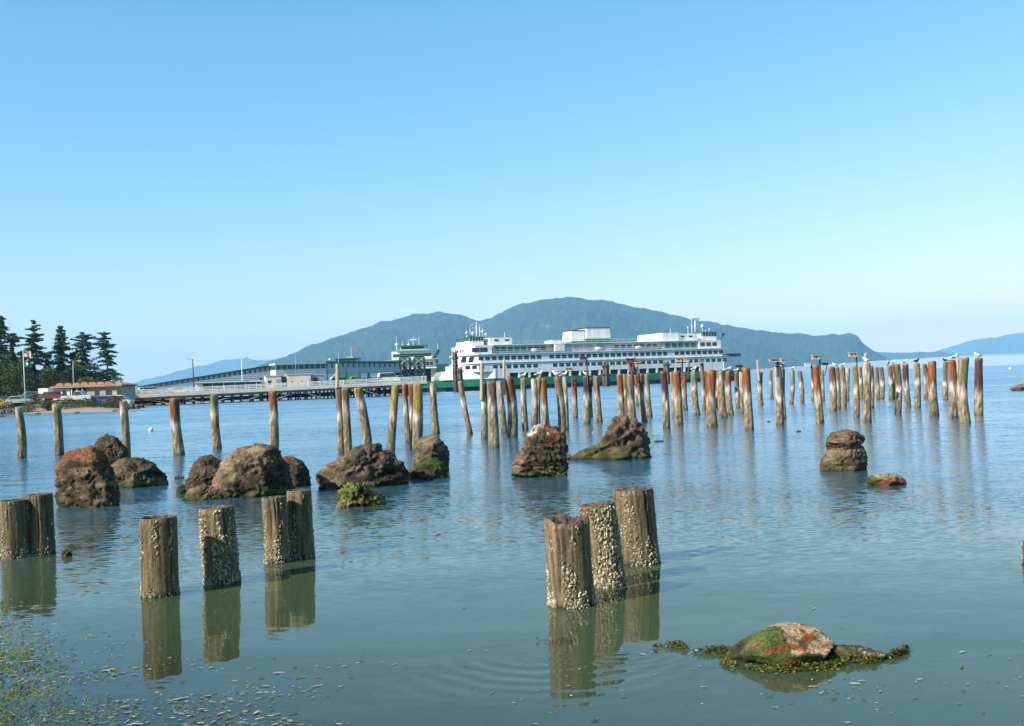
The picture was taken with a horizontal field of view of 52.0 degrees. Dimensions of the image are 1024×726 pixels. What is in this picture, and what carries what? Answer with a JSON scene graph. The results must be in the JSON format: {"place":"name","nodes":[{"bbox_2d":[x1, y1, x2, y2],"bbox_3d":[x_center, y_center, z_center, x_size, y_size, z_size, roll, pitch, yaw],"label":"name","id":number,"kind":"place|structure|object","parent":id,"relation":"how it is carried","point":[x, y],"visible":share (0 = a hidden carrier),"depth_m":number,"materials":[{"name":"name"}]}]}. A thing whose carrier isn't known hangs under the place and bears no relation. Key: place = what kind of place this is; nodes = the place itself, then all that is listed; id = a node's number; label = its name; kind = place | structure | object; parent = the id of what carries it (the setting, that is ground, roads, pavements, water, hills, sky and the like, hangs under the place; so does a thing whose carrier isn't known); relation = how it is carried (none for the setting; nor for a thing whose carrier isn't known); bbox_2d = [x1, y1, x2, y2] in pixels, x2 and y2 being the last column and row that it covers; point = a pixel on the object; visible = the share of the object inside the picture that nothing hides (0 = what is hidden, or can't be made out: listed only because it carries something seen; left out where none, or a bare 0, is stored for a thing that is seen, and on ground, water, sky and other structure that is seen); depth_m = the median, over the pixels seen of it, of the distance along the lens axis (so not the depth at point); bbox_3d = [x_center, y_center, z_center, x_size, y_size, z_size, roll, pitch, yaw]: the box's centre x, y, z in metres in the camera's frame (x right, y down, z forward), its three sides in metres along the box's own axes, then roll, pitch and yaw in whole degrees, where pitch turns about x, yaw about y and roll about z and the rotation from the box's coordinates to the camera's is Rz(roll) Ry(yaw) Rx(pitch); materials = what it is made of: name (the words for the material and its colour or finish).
{"place":"outdoors","nodes":[
{"label":"outdoors","id":0,"kind":"place"},
{"bbox_2d":[0,396,229,413],"bbox_3d":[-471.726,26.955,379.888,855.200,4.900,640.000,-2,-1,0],"label":"land","id":1,"kind":"structure","parent":0,"point":[83,409],"depth_m":143.98,"materials":[{"name":"brown soil"}]},
{"bbox_2d":[0,315,16,376],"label":"conifer tree","id":2,"kind":"object","parent":1,"relation":"on","point":[3,347],"visible":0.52,"depth_m":177.80,"materials":[{"name":"green plant"}]},
{"bbox_2d":[0,363,33,396],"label":"bush","id":3,"kind":"object","parent":1,"relation":"on","point":[13,386],"visible":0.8,"depth_m":165.83,"materials":[{"name":"green plant"}]},
{"bbox_2d":[0,333,34,394],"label":"conifer tree","id":4,"kind":"object","parent":1,"relation":"on","point":[12,339],"visible":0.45,"depth_m":171.50,"materials":[{"name":"green plant"}]},
{"bbox_2d":[14,320,55,377],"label":"conifer tree","id":5,"kind":"object","parent":1,"relation":"on","point":[34,349],"visible":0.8,"depth_m":175.77,"materials":[{"name":"green plant"}]},
{"bbox_2d":[35,365,66,387],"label":"bush","id":6,"kind":"object","parent":1,"relation":"on","point":[47,381],"visible":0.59,"depth_m":167.62,"materials":[{"name":"green plant"}]},
{"bbox_2d":[43,326,74,380],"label":"conifer tree","id":7,"kind":"object","parent":1,"relation":"on","point":[60,348],"visible":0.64,"depth_m":177.69,"materials":[{"name":"green plant"}]},
{"bbox_2d":[60,367,86,382],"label":"bush","id":8,"kind":"object","parent":1,"relation":"on","point":[69,377],"visible":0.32,"depth_m":171.88,"materials":[{"name":"green plant"}]},
{"bbox_2d":[61,332,102,382],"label":"conifer tree","id":9,"kind":"object","parent":1,"relation":"on","point":[82,352],"visible":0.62,"depth_m":175.67,"materials":[{"name":"green plant"}]},
{"bbox_2d":[48,381,138,401],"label":"terminal building","id":10,"kind":"structure","parent":1,"relation":"on","point":[111,388],"depth_m":158.10,"materials":[{"name":"white paint"}]},
{"bbox_2d":[90,332,124,381],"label":"conifer tree","id":11,"kind":"object","parent":1,"relation":"on","point":[105,353],"visible":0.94,"depth_m":175.61,"materials":[{"name":"green plant"}]},
{"bbox_2d":[0,660,233,725],"bbox_3d":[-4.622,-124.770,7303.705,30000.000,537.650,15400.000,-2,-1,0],"label":"seabed","id":12,"kind":"structure","parent":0,"point":[133,691],"depth_m":6.60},
{"bbox_2d":[133,358,274,389],"bbox_3d":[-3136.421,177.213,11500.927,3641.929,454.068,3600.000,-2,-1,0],"label":"hills","id":13,"kind":"structure","parent":0,"point":[225,365],"depth_m":10771.00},
{"bbox_2d":[0,364,1023,725],"bbox_3d":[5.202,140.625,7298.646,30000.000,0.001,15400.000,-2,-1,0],"label":"water","id":14,"kind":"structure","parent":0,"point":[764,522],"depth_m":9.12,"materials":[{"name":"liquid"}]},
{"bbox_2d":[0,498,29,559],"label":"cut off post","id":15,"kind":"object","parent":14,"relation":"in","point":[14,530],"visible":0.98,"depth_m":11.37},
{"bbox_2d":[15,406,26,457],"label":"wooden pile","id":16,"kind":"object","parent":14,"relation":"on","point":[21,440],"visible":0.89,"depth_m":31.36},
{"bbox_2d":[25,493,56,555],"bbox_3d":[-5.196,2.233,11.626,0.695,1.574,0.695,-2,-1,0],"label":"cut off post","id":17,"kind":"object","parent":14,"relation":"in","point":[42,540],"visible":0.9,"depth_m":11.51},
{"bbox_2d":[52,404,63,454],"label":"wooden pile","id":18,"kind":"object","parent":14,"relation":"on","point":[58,429],"visible":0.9,"depth_m":32.23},
{"bbox_2d":[54,445,120,507],"bbox_3d":[-6.726,2.062,16.701,1.049,1.511,0.770,-2,-1,0],"label":"boulder","id":19,"kind":"object","parent":14,"relation":"on","point":[86,477],"visible":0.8,"depth_m":16.49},
{"bbox_2d":[94,433,128,464],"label":"boulder","id":20,"kind":"object","parent":14,"relation":"in","point":[113,448],"visible":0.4,"depth_m":25.99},
{"bbox_2d":[119,400,130,456],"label":"wooden pile","id":21,"kind":"object","parent":14,"relation":"on","point":[125,428],"visible":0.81,"depth_m":29.82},
{"bbox_2d":[111,457,167,488],"bbox_3d":[-7.160,2.274,20.004,1.262,0.984,0.864,-1,-1,-37],"label":"boulder","id":22,"kind":"object","parent":14,"relation":"on","point":[132,472],"visible":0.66,"depth_m":19.78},
{"bbox_2d":[139,515,179,598],"bbox_3d":[-3.007,2.101,8.999,0.766,1.568,0.770,-2,-1,0],"label":"cut off post","id":23,"kind":"object","parent":14,"relation":"on","point":[158,538],"visible":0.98,"depth_m":8.88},
{"bbox_2d":[169,397,184,454],"bbox_3d":[-9.463,2.603,29.948,0.521,3.252,0.343,-2,-1,0],"label":"wooden pile","id":24,"kind":"object","parent":14,"relation":"on","point":[176,434],"visible":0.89,"depth_m":29.87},
{"bbox_2d":[185,465,217,493],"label":"boulder","id":25,"kind":"object","parent":14,"relation":"in","point":[206,474],"visible":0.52,"depth_m":18.02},
{"bbox_2d":[182,484,221,500],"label":"boulder","id":26,"kind":"object","parent":14,"relation":"on","point":[204,492],"visible":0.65,"depth_m":17.00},
{"bbox_2d":[137,365,270,403],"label":"covered walkway","id":27,"kind":"structure","parent":14,"relation":"on","point":[256,372],"depth_m":219.22,"materials":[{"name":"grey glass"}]},
{"bbox_2d":[189,454,221,471],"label":"boulder","id":28,"kind":"object","parent":14,"relation":"in","point":[204,460],"visible":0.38,"depth_m":20.08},
{"bbox_2d":[210,394,221,448],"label":"wooden pile","id":29,"kind":"object","parent":14,"relation":"on","point":[214,422],"visible":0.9,"depth_m":32.39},
{"bbox_2d":[198,504,240,585],"bbox_3d":[-2.583,2.093,9.492,0.728,1.599,0.727,-2,-1,0],"label":"cut off post","id":30,"kind":"object","parent":14,"relation":"on","point":[219,545],"visible":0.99,"depth_m":9.37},
{"bbox_2d":[211,443,295,497],"bbox_3d":[-4.277,2.020,17.427,1.337,1.395,0.935,-2,-1,0],"label":"boulder","id":31,"kind":"object","parent":14,"relation":"on","point":[256,470],"visible":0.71,"depth_m":17.08,"materials":[{"name":"stone"}]},
{"bbox_2d":[269,391,278,448],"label":"wooden pile","id":32,"kind":"object","parent":14,"relation":"on","point":[274,423],"visible":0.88,"depth_m":29.58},
{"bbox_2d":[261,495,291,563],"bbox_3d":[-2.314,2.114,10.489,0.618,1.563,0.618,-2,-1,0],"label":"cut off post","id":33,"kind":"object","parent":14,"relation":"in","point":[275,532],"visible":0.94,"depth_m":10.39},
{"bbox_2d":[134,376,426,404],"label":"ferry pier","id":34,"kind":"structure","parent":14,"relation":"on","point":[149,398],"depth_m":198.77,"materials":[{"name":"concrete"}]},
{"bbox_2d":[194,380,262,390],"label":"covered shelter","id":35,"kind":"object","parent":34,"relation":"on","point":[204,384],"visible":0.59,"depth_m":198.25,"materials":[{"name":"white paint"}]},
{"bbox_2d":[285,373,310,386],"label":"pier shed","id":36,"kind":"structure","parent":34,"relation":"on","point":[306,377],"depth_m":201.85,"materials":[{"name":"beige paint"}]},
{"bbox_2d":[0,601,588,725],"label":"eelgrass","id":37,"kind":"object","parent":14,"relation":"on","point":[6,697],"visible":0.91,"depth_m":6.04,"materials":[{"name":"plant"}]},
{"bbox_2d":[282,456,310,486],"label":"boulder","id":38,"kind":"object","parent":14,"relation":"on","point":[299,473],"visible":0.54,"depth_m":18.68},
{"bbox_2d":[269,362,326,398],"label":"covered walkway","id":39,"kind":"structure","parent":14,"relation":"on","point":[282,369],"depth_m":220.74,"materials":[{"name":"white paint"}]},
{"bbox_2d":[286,489,314,558],"bbox_3d":[-2.149,2.092,10.748,0.604,1.590,0.602,-2,-1,0],"label":"cut off post","id":40,"kind":"object","parent":14,"relation":"in","point":[300,524],"visible":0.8,"depth_m":10.65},
{"bbox_2d":[335,387,343,452],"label":"wooden pile","id":41,"kind":"object","parent":14,"relation":"on","point":[338,392],"visible":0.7,"depth_m":28.02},
{"bbox_2d":[341,388,351,452],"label":"wooden pile","id":42,"kind":"object","parent":14,"relation":"on","point":[346,422],"visible":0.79,"depth_m":27.45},
{"bbox_2d":[336,481,386,507],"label":"boulder","id":43,"kind":"object","parent":14,"relation":"on","point":[355,494],"visible":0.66,"depth_m":15.17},
{"bbox_2d":[324,361,400,395],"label":"covered walkway","id":44,"kind":"structure","parent":14,"relation":"on","point":[368,367],"depth_m":230.30,"materials":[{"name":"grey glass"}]},
{"bbox_2d":[315,442,410,488],"bbox_3d":[-2.603,2.032,18.414,1.682,1.273,1.127,-2,-1,0],"label":"boulder","id":45,"kind":"object","parent":14,"relation":"on","point":[371,465],"visible":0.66,"depth_m":18.12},
{"bbox_2d":[354,387,371,444],"bbox_3d":[-3.964,2.331,28.989,0.691,3.350,0.313,-2,-1,0],"label":"wooden pile","id":46,"kind":"object","parent":14,"relation":"on","point":[364,418],"visible":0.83,"depth_m":28.92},
{"bbox_2d":[386,385,398,451],"bbox_3d":[-3.212,2.259,27.707,0.577,3.385,0.256,-2,-1,0],"label":"wooden pile","id":47,"kind":"object","parent":14,"relation":"on","point":[391,439],"visible":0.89,"depth_m":27.63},
{"bbox_2d":[372,375,421,380],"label":"transfer span","id":48,"kind":"object","parent":14,"relation":"on","point":[402,375],"visible":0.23,"depth_m":239.96,"materials":[{"name":"grey metal"}]},
{"bbox_2d":[399,355,411,380],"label":"transfer span tower","id":49,"kind":"structure","parent":48,"relation":"on","point":[405,366],"depth_m":238.62,"materials":[{"name":"green metal"}]},
{"bbox_2d":[413,355,425,380],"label":"transfer span tower","id":50,"kind":"structure","parent":48,"relation":"on","point":[419,358],"depth_m":240.04,"materials":[{"name":"green metal"}]},
{"bbox_2d":[402,384,409,442],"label":"wooden pile","id":51,"kind":"object","parent":14,"relation":"on","point":[406,413],"visible":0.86,"depth_m":31.77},
{"bbox_2d":[408,383,412,448],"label":"wooden pile","id":52,"kind":"object","parent":14,"relation":"on","point":[410,387],"visible":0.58,"depth_m":28.63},
{"bbox_2d":[385,336,447,391],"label":"car ferry","id":53,"kind":"object","parent":14,"relation":"on","point":[432,366],"visible":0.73,"depth_m":302.69,"materials":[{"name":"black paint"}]},
{"bbox_2d":[412,383,422,452],"bbox_3d":[-2.429,2.213,26.869,0.419,3.391,0.314,-3,-1,22],"label":"wooden pile","id":54,"kind":"object","parent":14,"relation":"on","point":[417,412],"visible":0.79,"depth_m":26.75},
{"bbox_2d":[409,458,447,478],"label":"boulder","id":55,"kind":"object","parent":14,"relation":"on","point":[432,468],"visible":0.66,"depth_m":19.32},
{"bbox_2d":[413,434,449,470],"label":"boulder","id":56,"kind":"object","parent":14,"relation":"in","point":[430,446],"visible":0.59,"depth_m":20.90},
{"bbox_2d":[430,383,439,433],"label":"wooden pile","id":57,"kind":"object","parent":14,"relation":"on","point":[434,413],"visible":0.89,"depth_m":36.97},
{"bbox_2d":[458,380,472,433],"bbox_3d":[-1.451,2.312,36.148,0.684,3.461,0.225,-2,-1,0],"label":"wooden pile","id":58,"kind":"object","parent":14,"relation":"on","point":[465,409],"visible":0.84,"depth_m":36.09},
{"bbox_2d":[481,381,487,438],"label":"wooden pile","id":59,"kind":"object","parent":14,"relation":"on","point":[484,420],"visible":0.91,"depth_m":32.43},
{"bbox_2d":[487,380,499,447],"bbox_3d":[-0.462,2.151,27.777,0.300,3.397,0.333,-2,-1,0],"label":"wooden pile","id":60,"kind":"object","parent":14,"relation":"on","point":[494,441],"visible":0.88,"depth_m":27.72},
{"bbox_2d":[496,381,507,432],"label":"wooden pile","id":61,"kind":"object","parent":14,"relation":"on","point":[502,413],"visible":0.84,"depth_m":35.84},
{"bbox_2d":[505,376,517,436],"bbox_3d":[0.018,2.177,33.097,0.427,3.517,0.408,-2,-1,0],"label":"wooden pile","id":62,"kind":"object","parent":14,"relation":"on","point":[512,416],"visible":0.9,"depth_m":33.01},
{"bbox_2d":[0,566,1023,725],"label":"floating weed scraps","id":63,"kind":"object","parent":14,"relation":"on","point":[191,714],"visible":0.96,"depth_m":5.84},
{"bbox_2d":[521,378,528,429],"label":"wooden pile","id":64,"kind":"object","parent":14,"relation":"on","point":[524,418],"visible":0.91,"depth_m":37.53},
{"bbox_2d":[530,379,537,429],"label":"wooden pile","id":65,"kind":"object","parent":14,"relation":"on","point":[534,408],"visible":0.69,"depth_m":30.84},
{"bbox_2d":[511,424,568,477],"bbox_3d":[0.487,1.843,18.982,1.105,1.483,0.792,-2,-1,0],"label":"boulder","id":66,"kind":"object","parent":14,"relation":"on","point":[544,450],"visible":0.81,"depth_m":18.76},
{"bbox_2d":[541,377,549,424],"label":"wooden pile","id":67,"kind":"object","parent":14,"relation":"on","point":[545,412],"visible":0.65,"depth_m":34.12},
{"bbox_2d":[554,376,565,435],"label":"wooden pile","id":68,"kind":"object","parent":14,"relation":"on","point":[560,404],"visible":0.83,"depth_m":31.35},
{"bbox_2d":[544,512,596,608],"bbox_3d":[0.477,1.947,7.998,0.876,1.596,0.870,-2,-1,0],"label":"cut off post","id":69,"kind":"object","parent":14,"relation":"on","point":[570,579],"visible":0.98,"depth_m":7.86,"materials":[{"name":"wood"}]},
{"bbox_2d":[571,378,577,417],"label":"wooden pile","id":70,"kind":"object","parent":14,"relation":"on","point":[574,403],"visible":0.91,"depth_m":47.79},
{"bbox_2d":[583,376,590,423],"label":"wooden pile","id":71,"kind":"object","parent":14,"relation":"on","point":[586,406],"visible":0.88,"depth_m":40.73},
{"bbox_2d":[433,317,746,391],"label":"car ferry","id":72,"kind":"object","parent":14,"relation":"on","point":[597,348],"visible":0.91,"depth_m":292.96,"materials":[{"name":"white metal"}]},
{"bbox_2d":[593,376,602,421],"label":"wooden pile","id":73,"kind":"object","parent":14,"relation":"on","point":[597,400],"visible":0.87,"depth_m":42.21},
{"bbox_2d":[579,501,626,587],"bbox_3d":[0.864,1.959,8.720,0.726,1.609,0.732,-2,-1,0],"label":"cut off post","id":74,"kind":"object","parent":14,"relation":"on","point":[608,570],"visible":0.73,"depth_m":8.59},
{"bbox_2d":[570,414,651,459],"bbox_3d":[2.108,1.886,22.593,1.805,1.536,1.108,-2,-1,0],"label":"boulder","id":75,"kind":"object","parent":14,"relation":"on","point":[625,437],"visible":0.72,"depth_m":22.26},
{"bbox_2d":[617,374,624,416],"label":"wooden pile","id":76,"kind":"object","parent":14,"relation":"on","point":[621,404],"visible":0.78,"depth_m":43.46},
{"bbox_2d":[626,374,636,418],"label":"wooden pile","id":77,"kind":"object","parent":14,"relation":"on","point":[631,410],"visible":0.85,"depth_m":40.05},
{"bbox_2d":[612,486,660,565],"bbox_3d":[1.209,1.958,9.707,0.920,1.605,0.913,-2,-1,0],"label":"cut off post","id":78,"kind":"object","parent":14,"relation":"on","point":[635,510],"visible":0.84,"depth_m":9.55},
{"bbox_2d":[638,374,647,421],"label":"wooden pile","id":79,"kind":"object","parent":14,"relation":"on","point":[642,409],"visible":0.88,"depth_m":40.64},
{"bbox_2d":[644,374,652,416],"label":"wooden pile","id":80,"kind":"object","parent":14,"relation":"on","point":[647,395],"visible":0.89,"depth_m":45.66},
{"bbox_2d":[660,371,669,427],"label":"wooden pile","id":81,"kind":"object","parent":14,"relation":"on","point":[665,400],"visible":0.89,"depth_m":35.16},
{"bbox_2d":[673,371,683,424],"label":"wooden pile","id":82,"kind":"object","parent":14,"relation":"on","point":[678,407],"visible":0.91,"depth_m":36.99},
{"bbox_2d":[653,640,729,654],"bbox_3d":[1.133,1.763,6.527,0.526,0.062,0.186,-3,-1,28],"label":"seaweed","id":83,"kind":"object","parent":14,"relation":"on","point":[719,648],"visible":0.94,"depth_m":6.46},
{"bbox_2d":[691,371,700,414],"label":"wooden pile","id":84,"kind":"object","parent":14,"relation":"on","point":[695,401],"visible":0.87,"depth_m":45.93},
{"bbox_2d":[706,370,717,426],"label":"wooden pile","id":85,"kind":"object","parent":14,"relation":"on","point":[711,416],"visible":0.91,"depth_m":34.61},
{"bbox_2d":[717,371,727,417],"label":"wooden pile","id":86,"kind":"object","parent":14,"relation":"on","point":[722,408],"visible":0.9,"depth_m":41.65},
{"bbox_2d":[725,371,733,414],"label":"wooden pile","id":87,"kind":"object","parent":14,"relation":"on","point":[729,403],"visible":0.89,"depth_m":44.48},
{"bbox_2d":[742,368,753,429],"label":"wooden pile","id":88,"kind":"object","parent":14,"relation":"on","point":[748,406],"visible":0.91,"depth_m":31.93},
{"bbox_2d":[774,366,783,424],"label":"wooden pile","id":89,"kind":"object","parent":14,"relation":"on","point":[779,403],"visible":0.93,"depth_m":34.34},
{"bbox_2d":[726,622,834,667],"bbox_3d":[1.625,1.804,6.259,0.667,0.471,0.543,-2,-1,0],"label":"boulder","id":90,"kind":"object","parent":14,"relation":"in","point":[789,644],"visible":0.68,"depth_m":6.13,"materials":[{"name":"stone"}]},
{"bbox_2d":[718,655,848,673],"bbox_3d":[1.569,1.738,6.058,0.754,0.061,0.261,-2,-1,11],"label":"seaweed","id":91,"kind":"object","parent":14,"relation":"on","point":[731,662],"visible":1,"depth_m":6.00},
{"bbox_2d":[813,365,823,422],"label":"wooden pile","id":92,"kind":"object","parent":14,"relation":"on","point":[819,414],"visible":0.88,"depth_m":34.71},
{"bbox_2d":[828,367,836,410],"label":"wooden pile","id":93,"kind":"object","parent":14,"relation":"on","point":[833,389],"visible":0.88,"depth_m":44.74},
{"bbox_2d":[819,429,867,470],"bbox_3d":[5.675,1.674,17.956,0.833,1.082,0.664,-2,-1,0],"label":"boulder","id":94,"kind":"object","parent":14,"relation":"on","point":[845,450],"visible":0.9,"depth_m":17.76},
{"bbox_2d":[840,367,846,406],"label":"wooden pile","id":95,"kind":"object","parent":14,"relation":"on","point":[843,389],"visible":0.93,"depth_m":49.14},
{"bbox_2d":[852,366,859,416],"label":"wooden pile","id":96,"kind":"object","parent":14,"relation":"on","point":[856,403],"visible":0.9,"depth_m":38.16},
{"bbox_2d":[828,644,887,661],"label":"boulder","id":97,"kind":"object","parent":14,"relation":"in","point":[838,652],"visible":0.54,"depth_m":6.16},
{"bbox_2d":[862,362,871,421],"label":"wooden pile","id":98,"kind":"object","parent":14,"relation":"on","point":[867,415],"visible":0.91,"depth_m":34.19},
{"bbox_2d":[847,644,910,663],"bbox_3d":[2.192,1.716,6.181,0.500,0.070,0.147,-2,-1,-22],"label":"seaweed","id":99,"kind":"object","parent":14,"relation":"on","point":[895,652],"visible":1,"depth_m":6.12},
{"bbox_2d":[866,472,906,485],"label":"boulder","id":100,"kind":"object","parent":14,"relation":"on","point":[884,479],"visible":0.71,"depth_m":15.38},
{"bbox_2d":[894,364,901,413],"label":"wooden pile","id":101,"kind":"object","parent":14,"relation":"on","point":[898,405],"visible":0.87,"depth_m":39.35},
{"bbox_2d":[902,364,910,406],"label":"wooden pile","id":102,"kind":"object","parent":14,"relation":"on","point":[906,389],"visible":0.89,"depth_m":46.13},
{"bbox_2d":[914,362,920,407],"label":"wooden pile","id":103,"kind":"object","parent":14,"relation":"on","point":[917,397],"visible":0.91,"depth_m":44.61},
{"bbox_2d":[927,361,938,415],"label":"wooden pile","id":104,"kind":"object","parent":14,"relation":"on","point":[932,393],"visible":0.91,"depth_m":36.63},
{"bbox_2d":[942,362,948,399],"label":"wooden pile","id":105,"kind":"object","parent":14,"relation":"on","point":[945,382],"visible":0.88,"depth_m":54.00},
{"bbox_2d":[948,360,957,417],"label":"wooden pile","id":106,"kind":"object","parent":14,"relation":"on","point":[952,375],"visible":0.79,"depth_m":34.75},
{"bbox_2d":[956,357,970,422],"bbox_3d":[13.568,1.617,31.481,0.414,3.573,0.374,-2,-1,0],"label":"wooden pile","id":107,"kind":"object","parent":14,"relation":"on","point":[962,394],"visible":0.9,"depth_m":31.39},
{"bbox_2d":[974,357,982,414],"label":"wooden pile","id":108,"kind":"object","parent":14,"relation":"on","point":[978,390],"visible":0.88,"depth_m":36.19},
{"bbox_2d":[0,0,1023,382],"label":"sky","id":109,"kind":"structure","parent":0,"point":[206,182],"materials":[{"name":"blue"}]},
{"bbox_2d":[227,297,890,388],"bbox_3d":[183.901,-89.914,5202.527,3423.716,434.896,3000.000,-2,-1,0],"label":"hills","id":110,"kind":"structure","parent":0,"point":[537,322],"depth_m":4374.94,"materials":[{"name":"plant"}]},
{"bbox_2d":[875,351,996,368],"bbox_3d":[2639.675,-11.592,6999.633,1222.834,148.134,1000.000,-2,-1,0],"label":"hills","id":111,"kind":"structure","parent":0,"point":[923,357],"depth_m":6767.33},
{"bbox_2d":[934,333,1023,364],"bbox_3d":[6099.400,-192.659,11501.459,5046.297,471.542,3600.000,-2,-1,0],"label":"hills","id":112,"kind":"structure","parent":0,"point":[1008,349],"depth_m":10453.02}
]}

